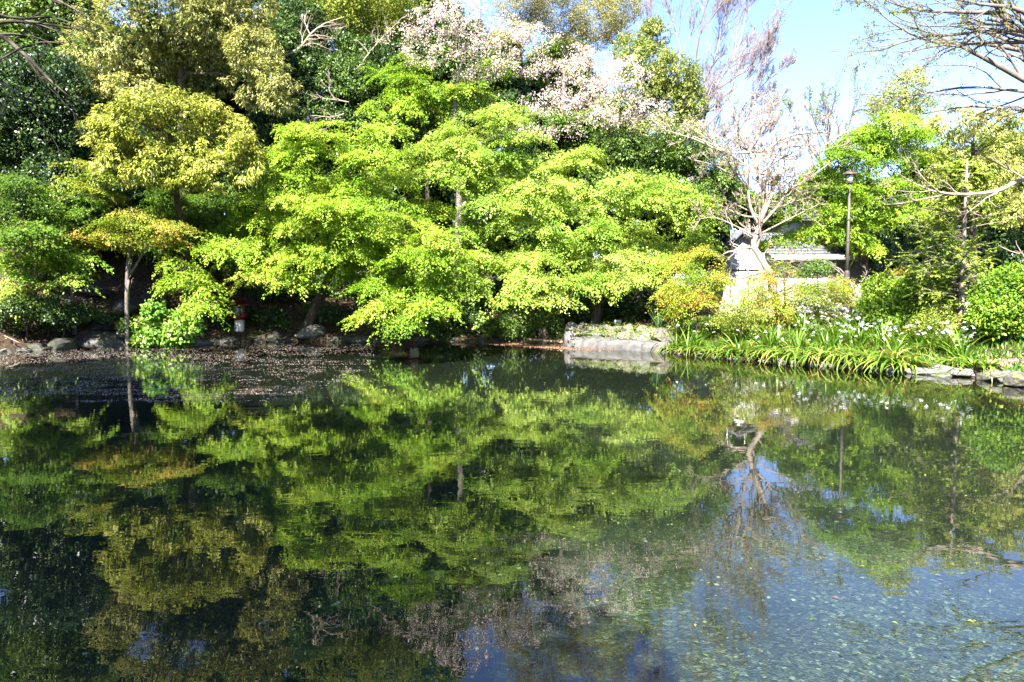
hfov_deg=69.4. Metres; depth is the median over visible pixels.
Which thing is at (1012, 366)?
ground cover
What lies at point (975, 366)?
iris clump
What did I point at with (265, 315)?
dark bush
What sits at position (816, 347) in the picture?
iris clump
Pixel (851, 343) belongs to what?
iris clump
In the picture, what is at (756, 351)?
iris clump
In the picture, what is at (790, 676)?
pebbles
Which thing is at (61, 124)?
wood tree
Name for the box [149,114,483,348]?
maple tree
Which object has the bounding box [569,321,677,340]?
wall weeds
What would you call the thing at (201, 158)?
evergreen oak
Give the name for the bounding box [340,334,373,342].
rock
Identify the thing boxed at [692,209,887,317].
house
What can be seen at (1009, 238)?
evergreen tree
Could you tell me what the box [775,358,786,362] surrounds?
rock
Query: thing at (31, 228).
maple tree
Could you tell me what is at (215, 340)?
rock
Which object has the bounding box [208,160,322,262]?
wood tree
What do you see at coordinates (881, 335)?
iris clump
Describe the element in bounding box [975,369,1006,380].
rock
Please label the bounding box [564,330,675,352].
stone wall
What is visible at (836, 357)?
iris clump
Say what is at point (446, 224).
wood tree
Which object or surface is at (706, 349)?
iris clump
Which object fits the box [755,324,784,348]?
iris clump
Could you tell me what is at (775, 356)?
iris clump
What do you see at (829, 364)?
rock
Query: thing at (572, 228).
wood tree
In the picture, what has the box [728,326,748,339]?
iris clump
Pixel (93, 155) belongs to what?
wood tree
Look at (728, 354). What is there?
iris clump
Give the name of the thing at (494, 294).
dark bush
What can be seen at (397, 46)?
wood tree
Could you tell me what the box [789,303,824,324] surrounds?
iris clump
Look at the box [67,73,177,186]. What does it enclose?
wood tree
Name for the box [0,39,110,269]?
camellia tree
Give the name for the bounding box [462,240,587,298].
wood tree
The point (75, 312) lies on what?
dark bush
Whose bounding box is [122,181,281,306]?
maple tree
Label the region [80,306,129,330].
dark bush
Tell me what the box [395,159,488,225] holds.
wood tree
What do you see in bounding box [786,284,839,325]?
shrub
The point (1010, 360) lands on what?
phlox cushion
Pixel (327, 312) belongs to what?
dark bush
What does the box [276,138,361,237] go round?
wood tree
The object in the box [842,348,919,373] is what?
iris clump
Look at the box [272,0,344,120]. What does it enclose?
wood tree
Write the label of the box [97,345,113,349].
rock
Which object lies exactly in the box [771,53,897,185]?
budding tree
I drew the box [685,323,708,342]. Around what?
iris clump
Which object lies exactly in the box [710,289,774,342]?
shrub
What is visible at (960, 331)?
iris clump
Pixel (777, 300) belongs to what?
bush
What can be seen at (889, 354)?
iris clump
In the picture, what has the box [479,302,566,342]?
azalea bush
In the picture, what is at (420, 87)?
maple tree
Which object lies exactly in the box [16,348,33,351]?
rock
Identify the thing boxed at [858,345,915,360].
iris clump
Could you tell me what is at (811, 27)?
sky
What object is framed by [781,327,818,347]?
iris clump
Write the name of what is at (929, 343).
iris clump
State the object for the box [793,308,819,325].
iris clump
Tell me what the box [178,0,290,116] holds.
wood tree
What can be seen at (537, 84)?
wood tree
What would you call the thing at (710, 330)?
iris clump
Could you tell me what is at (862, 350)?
iris clump
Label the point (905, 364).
iris clump
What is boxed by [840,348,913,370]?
iris clump
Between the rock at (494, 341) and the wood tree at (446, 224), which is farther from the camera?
the wood tree at (446, 224)
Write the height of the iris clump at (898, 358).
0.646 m
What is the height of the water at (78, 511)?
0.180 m
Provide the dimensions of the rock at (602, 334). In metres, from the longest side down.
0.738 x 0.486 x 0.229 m
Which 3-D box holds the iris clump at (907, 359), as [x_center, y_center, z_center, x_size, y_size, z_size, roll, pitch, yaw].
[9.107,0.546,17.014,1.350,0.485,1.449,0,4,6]
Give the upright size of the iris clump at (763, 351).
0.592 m
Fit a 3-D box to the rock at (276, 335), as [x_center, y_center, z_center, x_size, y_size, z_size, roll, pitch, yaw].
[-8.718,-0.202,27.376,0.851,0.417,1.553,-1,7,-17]
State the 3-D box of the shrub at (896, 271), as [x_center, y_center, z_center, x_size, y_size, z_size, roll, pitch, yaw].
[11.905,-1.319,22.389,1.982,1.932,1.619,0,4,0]
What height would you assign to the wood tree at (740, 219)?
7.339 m
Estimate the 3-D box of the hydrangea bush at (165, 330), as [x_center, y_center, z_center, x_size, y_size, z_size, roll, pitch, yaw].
[-11.368,0.024,24.201,3.168,2.899,1.764,1,4,18]
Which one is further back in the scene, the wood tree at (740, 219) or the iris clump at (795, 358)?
the wood tree at (740, 219)
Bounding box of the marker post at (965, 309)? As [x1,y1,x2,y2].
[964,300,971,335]
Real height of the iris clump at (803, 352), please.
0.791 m
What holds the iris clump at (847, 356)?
on the ground at (105, 279)
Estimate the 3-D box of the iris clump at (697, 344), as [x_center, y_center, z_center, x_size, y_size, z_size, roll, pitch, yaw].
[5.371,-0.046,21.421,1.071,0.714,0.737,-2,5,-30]
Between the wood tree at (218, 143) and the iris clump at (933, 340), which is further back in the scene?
the wood tree at (218, 143)
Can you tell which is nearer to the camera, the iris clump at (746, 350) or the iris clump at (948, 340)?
the iris clump at (948, 340)
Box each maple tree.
[0,171,76,261]
[0,236,113,322]
[46,157,206,347]
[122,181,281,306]
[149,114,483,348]
[355,48,521,320]
[374,97,732,329]
[743,104,950,318]
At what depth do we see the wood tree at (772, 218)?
34.60 m
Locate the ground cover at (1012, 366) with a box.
[663,314,1023,371]
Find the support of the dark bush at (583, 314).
on the ground at (105, 279)
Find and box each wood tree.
[0,82,43,187]
[9,203,121,254]
[15,9,93,143]
[51,141,116,187]
[64,27,169,123]
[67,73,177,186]
[92,167,178,261]
[100,9,231,112]
[154,147,273,261]
[172,99,240,151]
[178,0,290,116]
[198,0,260,92]
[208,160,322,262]
[210,112,321,162]
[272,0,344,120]
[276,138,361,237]
[291,214,393,273]
[319,134,441,258]
[328,0,464,90]
[386,86,500,161]
[388,201,492,279]
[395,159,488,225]
[420,12,542,309]
[440,166,588,315]
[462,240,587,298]
[466,136,577,188]
[499,33,610,149]
[514,103,649,303]
[559,207,672,286]
[565,136,687,207]
[621,198,735,278]
[696,182,782,231]
[734,191,780,231]
[753,178,841,226]
[815,171,931,252]
[895,148,982,320]
[961,130,1023,264]
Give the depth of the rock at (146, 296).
27.38 m
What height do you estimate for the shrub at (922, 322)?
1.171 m
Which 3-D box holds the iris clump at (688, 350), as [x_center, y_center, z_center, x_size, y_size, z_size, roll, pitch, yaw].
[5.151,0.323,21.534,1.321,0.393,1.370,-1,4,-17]
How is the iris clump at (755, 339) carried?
on the ground at (105, 279)
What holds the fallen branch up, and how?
on the ground at (105, 279)
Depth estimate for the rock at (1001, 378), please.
15.15 m
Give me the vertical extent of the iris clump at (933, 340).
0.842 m
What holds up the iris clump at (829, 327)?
on the ground at (105, 279)
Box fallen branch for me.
[4,335,31,353]
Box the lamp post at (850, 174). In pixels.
[842,169,856,318]
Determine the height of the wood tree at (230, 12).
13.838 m
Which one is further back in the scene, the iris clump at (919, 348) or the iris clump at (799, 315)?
the iris clump at (799, 315)
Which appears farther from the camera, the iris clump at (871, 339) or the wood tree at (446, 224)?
the wood tree at (446, 224)
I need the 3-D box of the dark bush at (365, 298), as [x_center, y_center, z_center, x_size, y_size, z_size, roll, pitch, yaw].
[-4.091,-1.618,29.399,4.612,2.059,2.294,1,4,16]
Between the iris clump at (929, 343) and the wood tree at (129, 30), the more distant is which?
the wood tree at (129, 30)
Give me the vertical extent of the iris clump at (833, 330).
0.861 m
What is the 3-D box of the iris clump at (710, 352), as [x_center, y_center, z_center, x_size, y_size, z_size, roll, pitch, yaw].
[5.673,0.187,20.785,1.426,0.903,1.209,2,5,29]
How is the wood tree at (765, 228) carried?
on the ground at (105, 279)
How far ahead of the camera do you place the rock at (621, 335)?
23.34 m
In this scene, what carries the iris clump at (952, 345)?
on the ground at (105, 279)
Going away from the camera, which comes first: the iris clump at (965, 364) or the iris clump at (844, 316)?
the iris clump at (965, 364)
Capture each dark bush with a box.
[0,290,100,340]
[24,292,75,335]
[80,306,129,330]
[203,303,233,331]
[236,277,297,302]
[244,304,295,330]
[273,268,396,300]
[297,301,392,326]
[353,278,465,318]
[418,299,501,338]
[466,279,561,325]
[550,282,636,325]
[600,277,695,323]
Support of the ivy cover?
on the ground at (105, 279)
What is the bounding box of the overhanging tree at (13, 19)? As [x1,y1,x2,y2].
[0,0,156,165]
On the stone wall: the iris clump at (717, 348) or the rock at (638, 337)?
the rock at (638, 337)
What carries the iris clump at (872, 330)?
on the ground at (105, 279)
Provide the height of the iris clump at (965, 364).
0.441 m
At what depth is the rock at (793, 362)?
18.84 m
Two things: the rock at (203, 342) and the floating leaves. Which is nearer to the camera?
the floating leaves
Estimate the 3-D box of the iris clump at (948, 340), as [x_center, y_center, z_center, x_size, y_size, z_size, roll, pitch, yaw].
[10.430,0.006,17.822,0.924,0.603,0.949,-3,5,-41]
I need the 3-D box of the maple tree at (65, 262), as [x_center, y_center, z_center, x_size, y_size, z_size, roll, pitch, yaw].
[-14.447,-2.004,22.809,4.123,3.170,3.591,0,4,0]
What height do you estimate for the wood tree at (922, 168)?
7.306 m
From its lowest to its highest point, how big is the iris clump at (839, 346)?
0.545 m
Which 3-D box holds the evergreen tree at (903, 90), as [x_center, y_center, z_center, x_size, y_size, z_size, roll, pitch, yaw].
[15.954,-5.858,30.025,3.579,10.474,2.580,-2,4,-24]
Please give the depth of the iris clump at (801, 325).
21.61 m
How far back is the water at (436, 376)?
14.34 m
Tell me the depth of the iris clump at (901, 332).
19.20 m
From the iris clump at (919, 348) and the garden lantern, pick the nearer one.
the iris clump at (919, 348)
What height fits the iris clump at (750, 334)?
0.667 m
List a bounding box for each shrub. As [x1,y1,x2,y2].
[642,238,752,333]
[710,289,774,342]
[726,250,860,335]
[765,245,869,316]
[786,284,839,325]
[793,256,835,321]
[854,271,942,334]
[867,266,936,284]
[902,305,968,338]
[954,301,1003,343]
[960,260,1023,343]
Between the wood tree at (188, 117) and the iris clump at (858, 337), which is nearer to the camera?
the iris clump at (858, 337)
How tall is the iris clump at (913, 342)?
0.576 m
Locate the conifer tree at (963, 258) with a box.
[876,157,1021,332]
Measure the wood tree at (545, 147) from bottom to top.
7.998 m
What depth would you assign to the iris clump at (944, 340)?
17.91 m
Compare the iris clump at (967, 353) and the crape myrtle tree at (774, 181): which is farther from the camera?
the crape myrtle tree at (774, 181)
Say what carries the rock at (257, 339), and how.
on the ground at (105, 279)
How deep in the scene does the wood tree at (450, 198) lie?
30.31 m
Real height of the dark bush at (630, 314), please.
2.280 m
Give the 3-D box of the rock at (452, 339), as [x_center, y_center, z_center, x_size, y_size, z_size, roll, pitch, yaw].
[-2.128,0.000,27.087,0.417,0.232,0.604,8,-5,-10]
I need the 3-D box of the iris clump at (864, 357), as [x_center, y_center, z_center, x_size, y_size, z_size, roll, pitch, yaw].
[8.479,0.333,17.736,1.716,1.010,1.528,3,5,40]
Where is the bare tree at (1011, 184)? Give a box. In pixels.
[867,139,1023,270]
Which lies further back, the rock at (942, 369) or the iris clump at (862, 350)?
the iris clump at (862, 350)
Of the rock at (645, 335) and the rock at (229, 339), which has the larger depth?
the rock at (229, 339)
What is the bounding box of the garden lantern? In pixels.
[226,300,251,331]
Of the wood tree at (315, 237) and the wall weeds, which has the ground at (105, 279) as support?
the wood tree at (315, 237)
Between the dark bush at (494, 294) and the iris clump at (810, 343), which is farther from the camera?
the dark bush at (494, 294)
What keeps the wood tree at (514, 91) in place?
on the ground at (105, 279)
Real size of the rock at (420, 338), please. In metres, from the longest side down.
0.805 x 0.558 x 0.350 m
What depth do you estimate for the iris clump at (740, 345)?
20.16 m
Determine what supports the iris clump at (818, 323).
on the ground at (105, 279)
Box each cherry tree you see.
[375,0,702,307]
[831,0,1023,138]
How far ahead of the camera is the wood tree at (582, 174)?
32.17 m
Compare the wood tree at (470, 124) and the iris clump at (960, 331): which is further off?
the wood tree at (470, 124)
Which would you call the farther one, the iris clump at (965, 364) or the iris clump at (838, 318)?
the iris clump at (838, 318)
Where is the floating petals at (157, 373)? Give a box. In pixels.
[0,343,374,401]
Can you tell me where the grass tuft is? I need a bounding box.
[647,305,669,327]
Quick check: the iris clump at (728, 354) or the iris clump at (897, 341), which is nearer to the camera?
the iris clump at (897, 341)
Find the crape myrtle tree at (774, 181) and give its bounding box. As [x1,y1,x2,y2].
[652,84,863,319]
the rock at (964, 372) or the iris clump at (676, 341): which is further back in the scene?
the iris clump at (676, 341)
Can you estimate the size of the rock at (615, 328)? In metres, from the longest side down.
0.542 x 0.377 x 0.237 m
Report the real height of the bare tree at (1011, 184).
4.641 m
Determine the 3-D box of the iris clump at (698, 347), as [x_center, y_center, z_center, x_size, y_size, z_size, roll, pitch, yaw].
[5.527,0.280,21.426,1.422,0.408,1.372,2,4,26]
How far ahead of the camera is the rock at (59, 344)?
22.97 m
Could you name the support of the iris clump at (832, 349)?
on the ground at (105, 279)
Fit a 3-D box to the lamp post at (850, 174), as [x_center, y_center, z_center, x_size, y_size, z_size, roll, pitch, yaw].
[10.826,-2.961,23.852,0.482,5.086,0.417,0,4,0]
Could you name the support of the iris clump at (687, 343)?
on the ground at (105, 279)
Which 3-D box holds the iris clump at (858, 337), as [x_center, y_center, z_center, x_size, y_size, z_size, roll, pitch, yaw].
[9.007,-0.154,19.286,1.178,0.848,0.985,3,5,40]
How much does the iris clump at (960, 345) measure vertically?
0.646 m
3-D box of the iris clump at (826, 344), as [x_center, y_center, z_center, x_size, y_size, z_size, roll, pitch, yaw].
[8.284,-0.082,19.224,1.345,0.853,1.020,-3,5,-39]
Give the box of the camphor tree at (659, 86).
[590,12,709,308]
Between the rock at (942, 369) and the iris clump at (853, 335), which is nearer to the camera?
the rock at (942, 369)
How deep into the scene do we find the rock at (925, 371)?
16.53 m
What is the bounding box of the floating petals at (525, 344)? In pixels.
[474,342,603,350]
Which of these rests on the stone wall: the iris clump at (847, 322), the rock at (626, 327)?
the rock at (626, 327)
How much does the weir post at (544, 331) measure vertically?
0.880 m
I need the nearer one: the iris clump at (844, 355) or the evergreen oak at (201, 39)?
the iris clump at (844, 355)
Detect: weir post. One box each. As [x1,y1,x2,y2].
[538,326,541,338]
[543,327,545,338]
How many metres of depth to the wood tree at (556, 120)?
30.80 m
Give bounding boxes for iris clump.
[656,343,692,351]
[662,344,700,353]
[669,330,685,349]
[670,323,705,348]
[672,339,719,345]
[673,344,706,356]
[680,344,720,352]
[682,317,708,333]
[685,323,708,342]
[687,329,709,351]
[688,332,729,358]
[690,345,725,356]
[697,345,732,356]
[701,317,723,334]
[707,339,769,360]
[708,347,737,357]
[712,340,735,359]
[715,330,762,357]
[727,329,765,358]
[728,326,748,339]
[735,341,762,358]
[737,342,790,361]
[741,336,774,360]
[741,347,771,361]
[742,325,801,362]
[743,323,767,338]
[751,326,769,347]
[752,336,793,349]
[753,317,793,336]
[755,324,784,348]
[760,346,824,365]
[767,323,793,347]
[773,321,811,351]
[776,338,807,364]
[779,350,831,363]
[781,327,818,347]
[782,321,799,336]
[783,335,824,363]
[785,306,818,334]
[786,344,866,366]
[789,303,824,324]
[789,305,816,331]
[789,354,838,364]
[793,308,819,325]
[795,328,817,350]
[797,311,825,339]
[798,346,834,364]
[803,333,818,348]
[805,325,818,342]
[805,347,841,366]
[809,313,834,332]
[810,314,846,337]
[810,322,843,349]
[810,324,829,338]
[810,338,832,351]
[812,351,852,369]
[814,319,850,342]
[814,347,880,368]
[820,321,846,350]
[821,336,850,351]
[825,317,859,338]
[826,307,858,327]
[829,308,856,334]
[830,302,862,326]
[831,308,858,328]
[831,314,873,345]
[831,341,860,367]
[832,349,907,366]
[833,359,875,367]
[838,315,866,343]
[840,325,865,346]
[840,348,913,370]
[842,334,894,369]
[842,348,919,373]
[844,323,873,347]
[844,335,862,351]
[846,316,874,341]
[847,310,880,336]
[847,322,878,345]
[848,346,938,372]
[850,349,928,373]
[855,338,876,352]
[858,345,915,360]
[861,316,885,340]
[864,326,899,349]
[864,333,890,350]
[867,319,897,347]
[868,324,917,355]
[875,358,939,371]
[884,322,911,347]
[887,356,938,372]
[891,318,915,343]
[898,322,941,349]
[901,333,923,354]
[903,332,922,344]
[904,326,936,354]
[909,323,949,352]
[914,331,944,353]
[916,319,957,345]
[923,337,973,366]
[924,327,975,355]
[928,319,968,350]
[929,330,961,353]
[929,339,995,370]
[931,321,997,355]
[935,354,1009,372]
[936,329,963,348]
[938,326,993,362]
[946,357,982,370]
[947,356,1022,376]
[951,338,977,356]
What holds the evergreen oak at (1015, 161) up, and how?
on the ground at (105, 279)
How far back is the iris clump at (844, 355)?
17.89 m
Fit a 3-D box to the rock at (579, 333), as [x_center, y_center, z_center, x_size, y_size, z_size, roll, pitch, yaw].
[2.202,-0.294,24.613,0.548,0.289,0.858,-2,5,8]
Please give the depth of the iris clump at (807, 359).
18.50 m
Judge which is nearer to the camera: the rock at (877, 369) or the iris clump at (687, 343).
the rock at (877, 369)
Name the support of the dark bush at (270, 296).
on the ground at (105, 279)
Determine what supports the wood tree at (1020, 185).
on the ground at (105, 279)
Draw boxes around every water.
[0,341,1023,441]
[0,409,1023,681]
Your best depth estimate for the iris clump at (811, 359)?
18.41 m
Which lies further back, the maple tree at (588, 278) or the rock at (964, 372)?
the maple tree at (588, 278)
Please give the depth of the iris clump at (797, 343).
19.70 m
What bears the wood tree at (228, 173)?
on the ground at (105, 279)
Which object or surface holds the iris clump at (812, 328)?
on the ground at (105, 279)
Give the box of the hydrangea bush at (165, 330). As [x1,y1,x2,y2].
[113,297,206,348]
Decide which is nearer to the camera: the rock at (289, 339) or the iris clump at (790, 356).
the iris clump at (790, 356)
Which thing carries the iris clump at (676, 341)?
on the ground at (105, 279)
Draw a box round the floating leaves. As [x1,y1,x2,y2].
[7,359,976,629]
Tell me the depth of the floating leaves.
6.66 m
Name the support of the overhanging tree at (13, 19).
on the ground at (105, 279)
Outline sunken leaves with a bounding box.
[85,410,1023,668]
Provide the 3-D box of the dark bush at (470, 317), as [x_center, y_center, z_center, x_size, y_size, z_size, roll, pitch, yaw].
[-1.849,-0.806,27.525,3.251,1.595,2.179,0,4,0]
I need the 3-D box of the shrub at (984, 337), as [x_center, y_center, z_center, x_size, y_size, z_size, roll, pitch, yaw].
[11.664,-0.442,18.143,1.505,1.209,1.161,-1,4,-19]
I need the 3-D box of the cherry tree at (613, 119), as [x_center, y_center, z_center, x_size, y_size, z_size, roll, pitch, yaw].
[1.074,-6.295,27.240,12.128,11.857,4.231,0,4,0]
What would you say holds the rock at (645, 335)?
on the stone wall
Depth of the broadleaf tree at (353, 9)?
30.02 m
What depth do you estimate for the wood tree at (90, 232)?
28.82 m
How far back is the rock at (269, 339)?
26.69 m
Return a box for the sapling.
[17,192,117,334]
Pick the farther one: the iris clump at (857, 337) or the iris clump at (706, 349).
the iris clump at (706, 349)
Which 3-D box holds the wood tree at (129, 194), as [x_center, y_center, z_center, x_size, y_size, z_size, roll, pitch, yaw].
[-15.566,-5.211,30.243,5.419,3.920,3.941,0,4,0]
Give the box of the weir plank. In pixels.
[521,338,562,341]
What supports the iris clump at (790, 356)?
on the ground at (105, 279)
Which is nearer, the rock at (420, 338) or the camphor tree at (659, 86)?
the rock at (420, 338)
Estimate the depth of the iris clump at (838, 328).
20.27 m
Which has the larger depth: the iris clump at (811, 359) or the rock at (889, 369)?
the iris clump at (811, 359)
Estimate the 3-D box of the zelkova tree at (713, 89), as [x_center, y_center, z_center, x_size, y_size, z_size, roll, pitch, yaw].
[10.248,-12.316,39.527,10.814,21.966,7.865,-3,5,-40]
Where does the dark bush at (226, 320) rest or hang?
on the ground at (105, 279)
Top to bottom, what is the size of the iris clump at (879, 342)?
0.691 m
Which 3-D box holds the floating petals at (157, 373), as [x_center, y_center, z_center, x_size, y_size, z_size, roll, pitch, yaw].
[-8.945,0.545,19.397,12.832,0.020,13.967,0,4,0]
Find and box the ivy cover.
[6,291,590,342]
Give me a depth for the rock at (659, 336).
22.61 m
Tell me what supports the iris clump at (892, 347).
on the ground at (105, 279)
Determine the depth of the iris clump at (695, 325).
24.19 m
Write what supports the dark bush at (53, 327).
on the ground at (105, 279)
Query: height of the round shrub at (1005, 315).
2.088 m
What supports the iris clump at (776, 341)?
on the ground at (105, 279)
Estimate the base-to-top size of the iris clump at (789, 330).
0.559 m
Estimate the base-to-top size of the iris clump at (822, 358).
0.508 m
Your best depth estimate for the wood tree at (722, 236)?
30.39 m
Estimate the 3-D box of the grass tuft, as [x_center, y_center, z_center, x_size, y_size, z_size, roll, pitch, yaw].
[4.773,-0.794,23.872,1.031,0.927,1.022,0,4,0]
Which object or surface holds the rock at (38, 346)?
on the ground at (105, 279)
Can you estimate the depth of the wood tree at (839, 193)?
29.97 m
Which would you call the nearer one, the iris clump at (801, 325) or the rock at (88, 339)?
the iris clump at (801, 325)
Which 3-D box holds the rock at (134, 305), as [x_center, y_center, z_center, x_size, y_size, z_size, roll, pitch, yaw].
[-14.011,-1.367,27.140,1.276,0.596,1.911,-13,17,-36]
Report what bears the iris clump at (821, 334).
on the ground at (105, 279)
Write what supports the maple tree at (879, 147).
on the ground at (105, 279)
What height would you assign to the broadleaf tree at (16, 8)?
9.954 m
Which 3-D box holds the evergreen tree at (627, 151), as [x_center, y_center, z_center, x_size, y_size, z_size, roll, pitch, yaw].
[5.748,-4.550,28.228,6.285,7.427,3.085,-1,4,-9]
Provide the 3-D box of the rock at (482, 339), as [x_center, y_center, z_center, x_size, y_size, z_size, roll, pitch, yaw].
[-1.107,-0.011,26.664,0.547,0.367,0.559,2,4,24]
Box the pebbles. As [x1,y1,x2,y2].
[0,414,1023,681]
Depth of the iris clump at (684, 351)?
21.64 m
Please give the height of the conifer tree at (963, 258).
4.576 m
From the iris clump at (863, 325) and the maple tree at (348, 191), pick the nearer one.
the iris clump at (863, 325)
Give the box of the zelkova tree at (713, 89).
[627,0,800,180]
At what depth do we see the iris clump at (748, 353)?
19.90 m
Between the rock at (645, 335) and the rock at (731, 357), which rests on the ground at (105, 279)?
the rock at (731, 357)
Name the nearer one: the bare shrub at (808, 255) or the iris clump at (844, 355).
the iris clump at (844, 355)
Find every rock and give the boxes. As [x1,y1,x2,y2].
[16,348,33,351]
[27,342,49,349]
[47,338,78,350]
[73,330,130,348]
[79,285,113,296]
[88,319,119,331]
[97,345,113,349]
[112,296,145,314]
[114,330,125,337]
[140,292,165,304]
[193,340,214,344]
[209,338,219,342]
[219,336,240,342]
[252,336,263,341]
[265,329,283,341]
[266,337,276,341]
[279,337,294,341]
[295,324,325,338]
[327,336,340,341]
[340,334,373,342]
[412,336,429,341]
[448,338,456,341]
[476,336,487,342]
[489,339,498,342]
[564,322,577,330]
[572,328,584,335]
[577,322,589,329]
[585,324,599,330]
[596,324,610,330]
[599,330,615,336]
[609,326,622,332]
[616,330,635,339]
[622,324,633,331]
[632,334,642,339]
[635,325,647,333]
[641,332,651,339]
[649,327,671,340]
[727,354,737,358]
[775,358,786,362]
[789,360,801,363]
[819,361,835,365]
[869,365,881,370]
[884,366,896,371]
[905,367,937,374]
[930,363,951,376]
[946,367,974,376]
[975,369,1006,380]
[997,369,1019,382]
[1002,372,1023,386]
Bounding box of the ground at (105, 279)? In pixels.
[0,210,1023,381]
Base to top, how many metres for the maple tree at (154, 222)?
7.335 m
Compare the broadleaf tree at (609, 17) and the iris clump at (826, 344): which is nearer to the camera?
the iris clump at (826, 344)
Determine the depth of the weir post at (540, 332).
25.79 m
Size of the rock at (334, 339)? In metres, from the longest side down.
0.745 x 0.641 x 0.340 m
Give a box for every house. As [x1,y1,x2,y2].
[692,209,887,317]
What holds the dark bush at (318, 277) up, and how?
on the ground at (105, 279)
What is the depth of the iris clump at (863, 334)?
19.19 m
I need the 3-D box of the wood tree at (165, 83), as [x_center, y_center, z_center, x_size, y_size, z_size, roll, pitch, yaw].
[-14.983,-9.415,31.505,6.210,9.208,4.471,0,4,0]
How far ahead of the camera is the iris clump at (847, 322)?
20.52 m
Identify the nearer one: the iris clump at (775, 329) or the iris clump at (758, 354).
the iris clump at (758, 354)
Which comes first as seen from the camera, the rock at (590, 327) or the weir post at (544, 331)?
the rock at (590, 327)
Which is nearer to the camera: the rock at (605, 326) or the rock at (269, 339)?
the rock at (605, 326)
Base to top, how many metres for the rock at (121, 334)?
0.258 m
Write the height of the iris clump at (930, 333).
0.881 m
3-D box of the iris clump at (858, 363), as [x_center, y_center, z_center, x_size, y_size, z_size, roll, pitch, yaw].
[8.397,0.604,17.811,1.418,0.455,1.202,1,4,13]
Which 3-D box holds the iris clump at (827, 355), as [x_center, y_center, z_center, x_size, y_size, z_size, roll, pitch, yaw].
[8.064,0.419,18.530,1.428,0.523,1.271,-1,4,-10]
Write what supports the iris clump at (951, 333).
on the ground at (105, 279)
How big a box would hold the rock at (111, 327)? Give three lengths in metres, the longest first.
1.911 x 1.276 x 0.596 m
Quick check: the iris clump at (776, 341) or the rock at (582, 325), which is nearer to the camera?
the iris clump at (776, 341)
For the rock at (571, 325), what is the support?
on the stone wall
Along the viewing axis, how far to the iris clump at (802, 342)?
19.73 m
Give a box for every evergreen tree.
[242,0,441,253]
[583,123,745,314]
[850,209,1023,312]
[859,64,943,260]
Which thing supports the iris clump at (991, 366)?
on the ground at (105, 279)
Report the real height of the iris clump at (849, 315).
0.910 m
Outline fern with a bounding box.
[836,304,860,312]
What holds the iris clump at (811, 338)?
on the ground at (105, 279)
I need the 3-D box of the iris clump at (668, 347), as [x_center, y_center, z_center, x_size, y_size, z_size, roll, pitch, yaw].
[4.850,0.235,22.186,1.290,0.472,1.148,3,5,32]
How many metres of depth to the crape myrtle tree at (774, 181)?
23.31 m
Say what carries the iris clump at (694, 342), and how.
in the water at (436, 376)
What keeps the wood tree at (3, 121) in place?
on the ground at (105, 279)
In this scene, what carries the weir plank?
on the ground at (105, 279)
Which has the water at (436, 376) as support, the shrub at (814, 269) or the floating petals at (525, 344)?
the floating petals at (525, 344)
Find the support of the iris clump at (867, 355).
on the ground at (105, 279)
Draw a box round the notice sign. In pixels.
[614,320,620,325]
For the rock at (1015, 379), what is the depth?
14.45 m
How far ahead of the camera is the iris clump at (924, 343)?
18.43 m
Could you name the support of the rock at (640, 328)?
on the stone wall
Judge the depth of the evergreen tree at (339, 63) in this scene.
28.64 m
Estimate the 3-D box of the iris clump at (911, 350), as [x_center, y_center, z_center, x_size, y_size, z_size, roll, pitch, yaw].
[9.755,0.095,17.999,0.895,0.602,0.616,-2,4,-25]
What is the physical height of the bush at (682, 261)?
3.358 m
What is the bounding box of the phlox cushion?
[981,358,1023,368]
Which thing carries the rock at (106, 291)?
on the ground at (105, 279)
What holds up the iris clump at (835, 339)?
on the ground at (105, 279)
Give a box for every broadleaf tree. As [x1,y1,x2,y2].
[0,0,116,177]
[282,0,429,81]
[488,0,646,295]
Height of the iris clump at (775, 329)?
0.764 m
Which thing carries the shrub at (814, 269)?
on the ground at (105, 279)
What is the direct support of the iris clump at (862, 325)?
on the ground at (105, 279)
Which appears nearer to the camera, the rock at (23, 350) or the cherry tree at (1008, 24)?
the cherry tree at (1008, 24)
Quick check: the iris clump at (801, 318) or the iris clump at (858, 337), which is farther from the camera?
the iris clump at (801, 318)
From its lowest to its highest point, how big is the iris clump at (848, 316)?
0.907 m
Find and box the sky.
[22,0,1023,283]
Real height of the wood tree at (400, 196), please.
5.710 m
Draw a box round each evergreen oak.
[55,0,302,292]
[76,84,268,315]
[910,100,1023,289]

